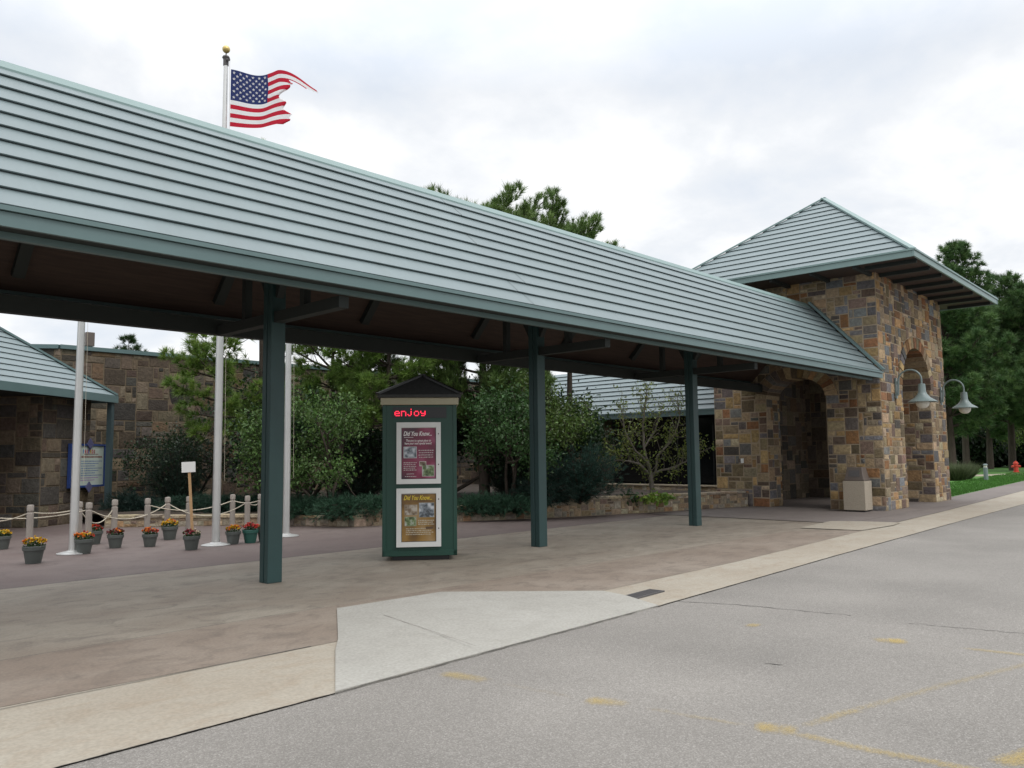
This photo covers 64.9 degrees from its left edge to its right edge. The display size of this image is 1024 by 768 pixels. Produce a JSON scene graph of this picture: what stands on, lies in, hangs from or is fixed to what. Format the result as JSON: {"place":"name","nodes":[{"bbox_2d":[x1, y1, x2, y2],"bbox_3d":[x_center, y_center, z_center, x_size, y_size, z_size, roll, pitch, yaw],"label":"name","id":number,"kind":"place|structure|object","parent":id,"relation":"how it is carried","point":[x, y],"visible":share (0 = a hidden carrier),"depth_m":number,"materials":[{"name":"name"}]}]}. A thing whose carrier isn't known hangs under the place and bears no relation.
{"place":"outdoors","nodes":[
{"label":"outdoors","id":0,"kind":"place"},
{"bbox_2d":[0,511,672,588],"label":"plaza","id":1,"kind":"structure","parent":0,"point":[132,555],"depth_m":14.56,"materials":[{"name":"concrete"}]},
{"bbox_2d":[0,529,11,549],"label":"flower pot","id":2,"kind":"object","parent":1,"relation":"on","point":[5,537],"visible":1,"depth_m":14.78,"materials":[{"name":"grey plastic"}]},
{"bbox_2d":[25,505,33,545],"bbox_3d":[-8.487,2.548,14.170,0.110,0.840,0.112,-5,-7,43],"label":"rope post","id":3,"kind":"object","parent":1,"relation":"on","point":[29,520],"visible":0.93,"depth_m":14.14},
{"bbox_2d":[22,535,46,563],"bbox_3d":[-7.551,2.607,12.738,0.350,0.447,0.355,-1,-5,3],"label":"flower pot","id":4,"kind":"object","parent":1,"relation":"on","point":[33,553],"visible":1,"depth_m":12.65,"materials":[{"name":"grey plastic"}]},
{"bbox_2d":[56,321,87,554],"bbox_3d":[-7.660,-0.817,14.312,0.520,7.550,0.520,-5,-7,43],"label":"flagpole","id":5,"kind":"object","parent":1,"relation":"on","point":[76,467],"visible":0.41,"depth_m":14.10,"materials":[{"name":"metal"}]},
{"bbox_2d":[78,501,82,532],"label":"rope post","id":6,"kind":"object","parent":1,"relation":"on","point":[80,517],"visible":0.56,"depth_m":15.10,"materials":[{"name":"stone"}]},
{"bbox_2d":[73,530,94,553],"bbox_3d":[-7.426,2.740,13.968,0.305,0.399,0.320,-3,-6,27],"label":"flower pot","id":7,"kind":"object","parent":1,"relation":"on","point":[84,544],"visible":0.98,"depth_m":13.89,"materials":[{"name":"grey plastic"}]},
{"bbox_2d":[85,502,92,532],"bbox_3d":[-7.745,2.590,14.726,0.110,0.840,0.112,-5,-7,43],"label":"rope post","id":8,"kind":"object","parent":1,"relation":"on","point":[88,518],"visible":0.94,"depth_m":14.70,"materials":[{"name":"stone"}]},
{"bbox_2d":[0,510,85,518],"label":"rope","id":9,"kind":"object","parent":8,"relation":"hanging from","point":[42,517],"visible":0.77,"depth_m":14.65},
{"bbox_2d":[92,504,165,519],"bbox_3d":[-7.423,2.500,15.669,0.022,0.258,1.981,-2,-5,19],"label":"rope","id":10,"kind":"object","parent":8,"relation":"hanging from","point":[127,518],"visible":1,"depth_m":15.56,"materials":[{"name":"fabric"}]},
{"bbox_2d":[91,524,103,544],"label":"flower pot","id":11,"kind":"object","parent":1,"relation":"on","point":[98,532],"visible":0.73,"depth_m":15.50,"materials":[{"name":"grey plastic"}]},
{"bbox_2d":[111,499,117,529],"bbox_3d":[-7.763,2.679,15.724,0.110,0.840,0.112,-5,-7,43],"label":"rope post","id":12,"kind":"object","parent":1,"relation":"on","point":[114,514],"visible":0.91,"depth_m":15.70,"materials":[{"name":"stone"}]},
{"bbox_2d":[106,527,124,547],"bbox_3d":[-7.309,2.829,14.840,0.319,0.375,0.338,2,-6,-27],"label":"flower pot","id":13,"kind":"object","parent":1,"relation":"on","point":[115,539],"visible":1,"depth_m":14.75,"materials":[{"name":"grey plastic"}]},
{"bbox_2d":[144,498,150,531],"bbox_3d":[-7.296,2.709,16.112,0.110,0.840,0.112,-5,-7,43],"label":"rope post","id":14,"kind":"object","parent":1,"relation":"on","point":[147,509],"visible":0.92,"depth_m":16.08,"materials":[{"name":"stone"}]},
{"bbox_2d":[151,501,230,510],"bbox_3d":[-6.682,2.554,16.811,0.022,0.179,1.844,-5,-7,42],"label":"rope","id":15,"kind":"object","parent":14,"relation":"hanging from","point":[187,510],"visible":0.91,"depth_m":16.68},
{"bbox_2d":[141,526,158,546],"bbox_3d":[-6.733,2.839,14.998,0.291,0.370,0.312,-3,-6,23],"label":"flower pot","id":16,"kind":"object","parent":1,"relation":"on","point":[149,538],"visible":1,"depth_m":14.91,"materials":[{"name":"grey plastic"}]},
{"bbox_2d":[164,497,170,525],"bbox_3d":[-7.097,2.748,16.583,0.110,0.840,0.112,-5,-7,43],"label":"rope post","id":17,"kind":"object","parent":1,"relation":"on","point":[167,506],"visible":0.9,"depth_m":16.56,"materials":[{"name":"stone"}]},
{"bbox_2d":[170,503,244,515],"bbox_3d":[-6.307,2.595,16.692,1.604,0.288,0.022,0,-5,-7],"label":"rope","id":18,"kind":"object","parent":17,"relation":"hanging from","point":[207,515],"visible":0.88,"depth_m":16.67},
{"bbox_2d":[161,518,178,539],"bbox_3d":[-6.917,2.922,16.279,0.335,0.435,0.343,1,-5,-17],"label":"flower pot","id":19,"kind":"object","parent":1,"relation":"on","point":[170,532],"visible":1,"depth_m":16.19,"materials":[{"name":"grey plastic"}]},
{"bbox_2d":[185,496,190,535],"bbox_3d":[-6.734,2.761,16.771,0.110,0.840,0.112,-5,-7,43],"label":"rope post","id":20,"kind":"object","parent":1,"relation":"on","point":[187,525],"visible":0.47,"depth_m":16.73,"materials":[{"name":"stone"}]},
{"bbox_2d":[182,528,200,549],"bbox_3d":[-5.719,2.765,14.388,0.309,0.385,0.315,-4,-6,33],"label":"flower pot","id":21,"kind":"object","parent":1,"relation":"on","point":[191,538],"visible":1,"depth_m":14.29,"materials":[{"name":"grey plastic"}]},
{"bbox_2d":[181,462,195,529],"bbox_3d":[-5.899,2.079,14.666,0.258,1.328,0.037,-1,-5,0],"label":"stake sign","id":22,"kind":"object","parent":21,"relation":"in","point":[189,467],"visible":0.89,"depth_m":14.69,"materials":[{"name":"brown wood"}]},
{"bbox_2d":[201,45,229,546],"bbox_3d":[-5.598,-1.838,15.503,0.520,9.750,0.520,-5,-7,43],"label":"flagpole","id":23,"kind":"object","parent":1,"relation":"on","point":[217,464],"visible":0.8,"depth_m":15.22,"materials":[{"name":"metal"}]},
{"bbox_2d":[230,69,317,127],"bbox_3d":[-4.687,-5.611,15.863,1.667,1.177,0.295,-1,-5,0],"label":"flag","id":24,"kind":"object","parent":23,"relation":"attached to","point":[256,101],"visible":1,"depth_m":15.88,"materials":[{"name":"fabric"}]},
{"bbox_2d":[230,494,235,530],"bbox_3d":[-6.064,2.817,17.472,0.110,0.840,0.112,-5,-7,43],"label":"rope post","id":25,"kind":"object","parent":1,"relation":"on","point":[232,507],"visible":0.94,"depth_m":17.44,"materials":[{"name":"stone"}]},
{"bbox_2d":[225,524,241,544],"bbox_3d":[-5.285,2.846,15.277,0.306,0.373,0.304,0,-5,-7],"label":"flower pot","id":26,"kind":"object","parent":1,"relation":"on","point":[233,537],"visible":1,"depth_m":15.19,"materials":[{"name":"grey plastic"}]},
{"bbox_2d":[244,496,249,528],"bbox_3d":[-5.514,2.748,16.774,0.110,0.840,0.112,-5,-7,43],"label":"rope post","id":27,"kind":"object","parent":1,"relation":"on","point":[247,511],"visible":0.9,"depth_m":16.74,"materials":[{"name":"stone"}]},
{"bbox_2d":[242,522,258,542],"bbox_3d":[-5.020,2.848,15.475,0.332,0.398,0.326,-5,-7,42],"label":"flower pot","id":28,"kind":"object","parent":1,"relation":"on","point":[250,535],"visible":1,"depth_m":15.38,"materials":[{"name":"green plastic"}]},
{"bbox_2d":[257,494,260,528],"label":"rope post","id":29,"kind":"object","parent":1,"relation":"on","point":[259,506],"visible":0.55,"depth_m":17.44,"materials":[{"name":"stone"}]},
{"bbox_2d":[282,343,298,536],"bbox_3d":[-4.713,-0.561,16.984,0.520,7.450,0.520,-5,-7,43],"label":"flagpole","id":30,"kind":"object","parent":1,"relation":"on","point":[286,474],"visible":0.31,"depth_m":16.77,"materials":[{"name":"metal"}]},
{"bbox_2d":[4,515,666,588],"bbox_3d":[-7.841,2.468,8.687,0.040,0.001,42.000,-5,-7,43],"label":"pavement joint","id":31,"kind":"object","parent":1,"relation":"on","point":[294,556],"visible":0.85,"depth_m":12.49,"materials":[{"name":"concrete"}]},
{"bbox_2d":[104,491,748,527],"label":"planter wall","id":32,"kind":"structure","parent":1,"relation":"on","point":[611,505],"depth_m":20.96,"materials":[{"name":"stone"}]},
{"bbox_2d":[636,488,668,506],"bbox_3d":[3.752,3.088,21.890,0.930,0.484,0.889,1,-5,-14],"label":"leafy plant","id":33,"kind":"object","parent":32,"relation":"on","point":[651,498],"visible":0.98,"depth_m":21.80,"materials":[{"name":"green plant"}]},
{"bbox_2d":[653,492,676,505],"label":"leafy plant","id":34,"kind":"object","parent":32,"relation":"on","point":[665,499],"visible":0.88,"depth_m":21.87,"materials":[{"name":"green plant"}]},
{"bbox_2d":[0,514,929,706],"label":"pavement","id":35,"kind":"structure","parent":0,"point":[45,619],"depth_m":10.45,"materials":[{"name":"concrete"}]},
{"bbox_2d":[0,607,319,660],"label":"pavement joint","id":36,"kind":"object","parent":35,"relation":"on","point":[138,637],"visible":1,"depth_m":7.15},
{"bbox_2d":[376,374,462,559],"bbox_3d":[-1.493,1.308,13.086,1.373,2.952,1.144,0,-5,-6],"label":"information kiosk","id":37,"kind":"object","parent":35,"relation":"on","point":[419,471],"visible":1,"depth_m":12.62,"materials":[{"name":"green plastic"}]},
{"bbox_2d":[0,60,884,583],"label":"covered walkway","id":38,"kind":"structure","parent":35,"relation":"on","point":[116,210],"depth_m":10.87,"materials":[{"name":"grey metal"}]},
{"bbox_2d":[335,591,657,693],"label":"replaced slab","id":39,"kind":"structure","parent":35,"relation":"on","point":[379,641],"depth_m":7.67,"materials":[{"name":"concrete"}]},
{"bbox_2d":[0,0,1023,378],"label":"sky","id":40,"kind":"structure","parent":0,"point":[695,128],"materials":[{"name":"white"}]},
{"bbox_2d":[56,460,1023,767],"bbox_3d":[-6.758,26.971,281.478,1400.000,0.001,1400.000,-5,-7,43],"label":"ground","id":41,"kind":"structure","parent":0,"point":[444,664],"depth_m":5.52,"materials":[{"name":"concrete"}]},
{"bbox_2d":[0,327,118,527],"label":"stone pavilion","id":42,"kind":"structure","parent":41,"relation":"on","point":[37,390],"depth_m":19.80,"materials":[{"name":"brown stone"}]},
{"bbox_2d":[67,438,105,492],"bbox_3d":[-11.263,2.163,21.370,0.100,1.439,1.549,-1,-5,4],"label":"notice board","id":43,"kind":"object","parent":42,"relation":"attached to","point":[92,472],"visible":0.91,"depth_m":21.49,"materials":[{"name":"paper"}]},
{"bbox_2d":[113,333,149,351],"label":"pine tree","id":44,"kind":"object","parent":41,"relation":"on","point":[131,339],"visible":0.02,"depth_m":62.65,"materials":[{"name":"green plant"}]},
{"bbox_2d":[32,344,478,515],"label":"stone wall","id":45,"kind":"structure","parent":41,"relation":"on","point":[131,378],"depth_m":24.66,"materials":[{"name":"stone"}]},
{"bbox_2d":[84,332,94,346],"bbox_3d":[-12.622,-1.298,24.042,0.240,0.480,0.240,-5,-7,43],"label":"rooftop box","id":46,"kind":"object","parent":45,"relation":"on","point":[91,339],"visible":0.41,"depth_m":23.96,"materials":[{"name":"metal"}]},
{"bbox_2d":[83,484,706,518],"bbox_3d":[-3.065,3.401,23.518,13.200,0.347,15.100,-5,-7,43],"label":"planting bed","id":47,"kind":"object","parent":41,"relation":"on","point":[474,488],"visible":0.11,"depth_m":24.40,"materials":[{"name":"soil"}]},
{"bbox_2d":[92,487,163,517],"bbox_3d":[-9.970,3.212,21.444,2.265,0.991,2.042,-5,-7,43],"label":"dark shrub","id":48,"kind":"object","parent":47,"relation":"on","point":[131,501],"visible":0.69,"depth_m":21.08,"materials":[{"name":"green plant"}]},
{"bbox_2d":[136,438,208,501],"bbox_3d":[-9.418,2.545,22.617,1.867,2.133,1.937,-1,-5,3],"label":"dark shrub","id":49,"kind":"object","parent":47,"relation":"on","point":[173,485],"visible":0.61,"depth_m":22.28,"materials":[{"name":"green plant"}]},
{"bbox_2d":[112,411,246,495],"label":"leafy tree","id":50,"kind":"object","parent":47,"relation":"on","point":[187,440],"visible":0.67,"depth_m":23.01,"materials":[{"name":"green plant"}]},
{"bbox_2d":[151,490,210,511],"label":"spreading juniper","id":51,"kind":"object","parent":47,"relation":"on","point":[177,503],"visible":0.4,"depth_m":20.69,"materials":[{"name":"green plant"}]},
{"bbox_2d":[158,333,262,493],"bbox_3d":[-8.084,0.523,22.024,3.537,5.873,3.550,-5,-7,43],"label":"pine tree","id":52,"kind":"object","parent":47,"relation":"on","point":[197,349],"visible":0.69,"depth_m":21.62,"materials":[{"name":"green plant"}]},
{"bbox_2d":[182,490,244,513],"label":"spreading juniper","id":53,"kind":"object","parent":47,"relation":"on","point":[225,498],"visible":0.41,"depth_m":20.62,"materials":[{"name":"green plant"}]},
{"bbox_2d":[224,492,260,513],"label":"spreading juniper","id":54,"kind":"object","parent":47,"relation":"on","point":[254,497],"visible":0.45,"depth_m":20.47,"materials":[{"name":"green plant"}]},
{"bbox_2d":[215,137,301,493],"bbox_3d":[-7.209,-1.884,23.109,2.457,10.838,2.692,0,-5,-10],"label":"pine tree","id":55,"kind":"object","parent":47,"relation":"on","point":[260,361],"visible":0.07,"depth_m":22.59,"materials":[{"name":"green plant"}]},
{"bbox_2d":[224,394,301,496],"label":"leafy tree","id":56,"kind":"object","parent":47,"relation":"on","point":[253,458],"visible":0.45,"depth_m":20.11,"materials":[{"name":"green plant"}]},
{"bbox_2d":[182,361,381,499],"bbox_3d":[-5.859,1.449,23.549,6.493,4.158,6.496,-5,-7,43],"label":"leafy tree","id":57,"kind":"object","parent":47,"relation":"on","point":[370,442],"visible":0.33,"depth_m":22.45,"materials":[{"name":"green plant"}]},
{"bbox_2d":[232,368,380,498],"bbox_3d":[-4.911,1.502,20.511,3.669,3.698,4.232,-2,-5,12],"label":"leafy tree","id":58,"kind":"object","parent":47,"relation":"on","point":[302,475],"visible":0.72,"depth_m":19.54,"materials":[{"name":"green plant"}]},
{"bbox_2d":[290,488,337,519],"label":"spreading juniper","id":59,"kind":"object","parent":47,"relation":"on","point":[300,505],"visible":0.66,"depth_m":19.20,"materials":[{"name":"green plant"}]},
{"bbox_2d":[285,344,392,490],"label":"pine tree","id":60,"kind":"object","parent":47,"relation":"on","point":[313,379],"visible":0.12,"depth_m":22.76,"materials":[{"name":"green plant"}]},
{"bbox_2d":[304,491,381,522],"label":"spreading juniper","id":61,"kind":"object","parent":47,"relation":"on","point":[342,507],"visible":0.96,"depth_m":18.67,"materials":[{"name":"green plant"}]},
{"bbox_2d":[321,449,381,498],"bbox_3d":[-4.240,2.613,22.361,2.042,1.774,2.188,-5,-7,43],"label":"dark shrub","id":62,"kind":"object","parent":47,"relation":"on","point":[366,487],"visible":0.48,"depth_m":22.08,"materials":[{"name":"green plant"}]},
{"bbox_2d":[353,491,381,523],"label":"spreading juniper","id":63,"kind":"object","parent":47,"relation":"on","point":[376,500],"visible":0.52,"depth_m":19.00,"materials":[{"name":"green plant"}]},
{"bbox_2d":[320,347,459,435],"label":"pine tree","id":64,"kind":"object","parent":47,"relation":"on","point":[389,369],"visible":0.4,"depth_m":21.04,"materials":[{"name":"green plant"}]},
{"bbox_2d":[374,374,564,491],"bbox_3d":[-1.387,1.466,24.085,5.760,4.122,4.790,1,-5,-17],"label":"leafy tree","id":65,"kind":"object","parent":47,"relation":"on","point":[468,483],"visible":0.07,"depth_m":23.34,"materials":[{"name":"green plant"}]},
{"bbox_2d":[457,490,505,517],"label":"spreading juniper","id":66,"kind":"object","parent":47,"relation":"on","point":[473,502],"visible":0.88,"depth_m":19.86,"materials":[{"name":"green plant"}]},
{"bbox_2d":[418,179,557,496],"bbox_3d":[-0.774,-1.279,23.066,5.086,9.286,5.066,-3,-6,22],"label":"pine tree","id":67,"kind":"object","parent":47,"relation":"on","point":[489,373],"visible":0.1,"depth_m":22.29,"materials":[{"name":"green plant"}]},
{"bbox_2d":[482,491,530,518],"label":"spreading juniper","id":68,"kind":"object","parent":47,"relation":"on","point":[518,505],"visible":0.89,"depth_m":19.96,"materials":[{"name":"green plant"}]},
{"bbox_2d":[457,371,567,495],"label":"leafy tree","id":69,"kind":"object","parent":47,"relation":"on","point":[504,425],"visible":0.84,"depth_m":20.30,"materials":[{"name":"green plant"}]},
{"bbox_2d":[484,458,548,494],"bbox_3d":[0.257,2.726,22.509,2.038,1.393,2.060,-5,-7,43],"label":"dark shrub","id":70,"kind":"object","parent":47,"relation":"on","point":[499,485],"visible":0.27,"depth_m":22.15,"materials":[{"name":"green plant"}]},
{"bbox_2d":[507,469,584,508],"bbox_3d":[0.842,2.693,20.746,2.109,1.070,2.116,-5,-7,43],"label":"juniper shrub","id":71,"kind":"object","parent":47,"relation":"on","point":[554,493],"visible":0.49,"depth_m":20.45,"materials":[{"name":"green plant"}]},
{"bbox_2d":[457,380,642,488],"bbox_3d":[0.788,1.657,23.443,5.054,3.571,5.088,-5,-7,43],"label":"leafy tree","id":72,"kind":"object","parent":47,"relation":"on","point":[593,437],"visible":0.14,"depth_m":22.61,"materials":[{"name":"green plant"}]},
{"bbox_2d":[507,368,608,465],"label":"leafy tree","id":73,"kind":"object","parent":47,"relation":"on","point":[565,432],"visible":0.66,"depth_m":21.65,"materials":[{"name":"green plant"}]},
{"bbox_2d":[515,184,623,398],"bbox_3d":[1.298,-1.320,28.260,4.858,10.449,6.080,-5,-7,43],"label":"pine tree","id":74,"kind":"object","parent":47,"relation":"on","point":[581,226],"visible":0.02,"depth_m":27.48,"materials":[{"name":"green plant"}]},
{"bbox_2d":[527,441,630,504],"bbox_3d":[1.724,2.328,21.213,2.868,1.751,2.644,-5,-7,43],"label":"juniper shrub","id":75,"kind":"object","parent":47,"relation":"on","point":[587,476],"visible":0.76,"depth_m":20.94,"materials":[{"name":"green plant"}]},
{"bbox_2d":[567,238,619,461],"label":"pine tree","id":76,"kind":"object","parent":47,"relation":"on","point":[569,382],"visible":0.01,"depth_m":28.69,"materials":[{"name":"green plant"}]},
{"bbox_2d":[619,487,649,506],"bbox_3d":[3.334,3.091,22.059,0.966,0.571,0.694,-4,-6,29],"label":"leafy plant","id":77,"kind":"object","parent":47,"relation":"on","point":[631,497],"visible":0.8,"depth_m":21.98,"materials":[{"name":"green plant"}]},
{"bbox_2d":[0,491,1023,767],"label":"gutter","id":78,"kind":"object","parent":41,"relation":"on","point":[58,731],"visible":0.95,"depth_m":5.57,"materials":[{"name":"beige concrete"}]},
{"bbox_2d":[2,646,309,708],"bbox_3d":[-9.992,1.558,-1.726,0.028,0.001,23.900,-6,-7,44],"label":"gutter joint","id":79,"kind":"object","parent":78,"relation":"on","point":[161,676],"visible":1,"depth_m":5.95,"materials":[{"name":"concrete"}]},
{"bbox_2d":[54,528,932,767],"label":"gutter joint","id":80,"kind":"object","parent":78,"relation":"on","point":[382,679],"visible":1,"depth_m":5.56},
{"bbox_2d":[627,589,664,598],"bbox_3d":[1.516,2.435,9.306,0.199,0.034,0.638,-5,-7,40],"label":"drain grate","id":81,"kind":"object","parent":78,"relation":"on","point":[643,593],"visible":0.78,"depth_m":9.30,"materials":[{"name":"metal"}]},
{"bbox_2d":[801,521,898,529],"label":"ramp","id":82,"kind":"structure","parent":78,"relation":"on","point":[854,525],"depth_m":17.56,"materials":[{"name":"beige concrete"}]},
{"bbox_2d":[599,483,716,491],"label":"seat wall","id":83,"kind":"structure","parent":41,"relation":"on","point":[710,488],"depth_m":27.71,"materials":[{"name":"stone"}]},
{"bbox_2d":[692,197,998,510],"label":"stone tower","id":84,"kind":"structure","parent":41,"relation":"on","point":[882,297],"depth_m":24.03,"materials":[{"name":"brown stone"}]},
{"bbox_2d":[894,369,936,408],"bbox_3d":[11.253,0.128,22.452,1.055,1.126,0.740,-5,-7,42],"label":"wall lamp","id":85,"kind":"object","parent":84,"relation":"attached to","point":[922,399],"visible":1,"depth_m":22.27,"materials":[{"name":"grey metal"}]},
{"bbox_2d":[940,379,977,413],"bbox_3d":[14.347,0.399,25.872,1.055,1.126,0.740,-5,-7,42],"label":"wall lamp","id":86,"kind":"object","parent":84,"relation":"attached to","point":[964,405],"visible":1,"depth_m":25.69,"materials":[{"name":"grey metal"}]},
{"bbox_2d":[61,504,1023,767],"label":"road","id":87,"kind":"structure","parent":0,"point":[881,662],"depth_m":5.56,"materials":[{"name":"asphalt"}]},
{"bbox_2d":[489,373,716,484],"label":"visitor building","id":88,"kind":"structure","parent":0,"point":[606,390],"depth_m":29.79,"materials":[{"name":"grey metal"}]},
{"bbox_2d":[613,415,716,484],"bbox_3d":[6.042,2.625,28.902,5.900,2.987,0.050,-5,-7,43],"label":"window","id":89,"kind":"structure","parent":88,"relation":"in","point":[628,475],"depth_m":29.33,"materials":[{"name":"glass"}]},
{"bbox_2d":[594,381,717,501],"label":"ornamental tree","id":90,"kind":"object","parent":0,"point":[648,472],"visible":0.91,"depth_m":22.43,"materials":[{"name":"green plant"}]},
{"bbox_2d":[654,497,976,521],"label":"tower floor","id":91,"kind":"structure","parent":0,"point":[813,509],"depth_m":21.79,"materials":[{"name":"concrete"}]},
{"bbox_2d":[843,467,872,511],"bbox_3d":[9.349,2.846,21.797,0.576,1.183,0.558,-5,-7,42],"label":"litter bin","id":92,"kind":"object","parent":91,"relation":"on","point":[857,489],"visible":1,"depth_m":21.61,"materials":[{"name":"concrete"}]},
{"bbox_2d":[863,481,1023,521],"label":"sidewalk","id":93,"kind":"structure","parent":0,"point":[987,494],"depth_m":26.58,"materials":[{"name":"concrete"}]},
{"bbox_2d":[949,460,982,480],"bbox_3d":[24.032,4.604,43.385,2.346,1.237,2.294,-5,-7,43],"label":"ornamental grass","id":94,"kind":"object","parent":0,"point":[960,473],"depth_m":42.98,"materials":[{"name":"plant"}]},
{"bbox_2d":[950,465,1023,496],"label":"lawn","id":95,"kind":"structure","parent":0,"point":[1004,469],"depth_m":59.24,"materials":[{"name":"green plant"}]},
{"bbox_2d":[935,237,1014,466],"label":"pine tree","id":96,"kind":"object","parent":95,"relation":"on","point":[950,252],"visible":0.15,"depth_m":62.11,"materials":[{"name":"green plant"}]},
{"bbox_2d":[940,305,1023,464],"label":"pine tree","id":97,"kind":"object","parent":95,"relation":"on","point":[966,362],"visible":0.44,"depth_m":52.42,"materials":[{"name":"green plant"}]},
{"bbox_2d":[951,394,1019,468],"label":"pine tree","id":98,"kind":"object","parent":95,"relation":"on","point":[999,432],"visible":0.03,"depth_m":69.79,"materials":[{"name":"green plant"}]},
{"bbox_2d":[947,426,1023,466],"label":"thicket","id":99,"kind":"object","parent":95,"relation":"on","point":[977,446],"visible":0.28,"depth_m":74.86,"materials":[{"name":"green plant"}]},
{"bbox_2d":[983,464,988,479],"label":"path light","id":100,"kind":"object","parent":95,"relation":"on","point":[985,470],"visible":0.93,"depth_m":43.24,"materials":[{"name":"grey metal"}]},
{"bbox_2d":[958,427,1023,466],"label":"thicket","id":101,"kind":"object","parent":95,"relation":"on","point":[1020,456],"visible":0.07,"depth_m":75.46,"materials":[{"name":"green plant"}]},
{"bbox_2d":[959,428,1023,466],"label":"thicket","id":102,"kind":"object","parent":95,"relation":"on","point":[999,462],"visible":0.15,"depth_m":76.72,"materials":[{"name":"green plant"}]},
{"bbox_2d":[975,270,1023,470],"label":"pine tree","id":103,"kind":"object","parent":95,"relation":"on","point":[999,290],"visible":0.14,"depth_m":63.96,"materials":[{"name":"green plant"}]},
{"bbox_2d":[984,427,1023,449],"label":"leafy tree","id":104,"kind":"object","parent":95,"relation":"on","point":[1017,435],"visible":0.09,"depth_m":72.65,"materials":[{"name":"green plant"}]},
{"bbox_2d":[986,279,1023,429],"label":"pine tree","id":105,"kind":"object","parent":95,"relation":"on","point":[1011,315],"visible":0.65,"depth_m":60.77,"materials":[{"name":"green plant"}]},
{"bbox_2d":[1011,461,1020,471],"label":"fire hydrant","id":106,"kind":"object","parent":95,"relation":"on","point":[1015,465],"visible":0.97,"depth_m":58.96,"materials":[{"name":"metal"}]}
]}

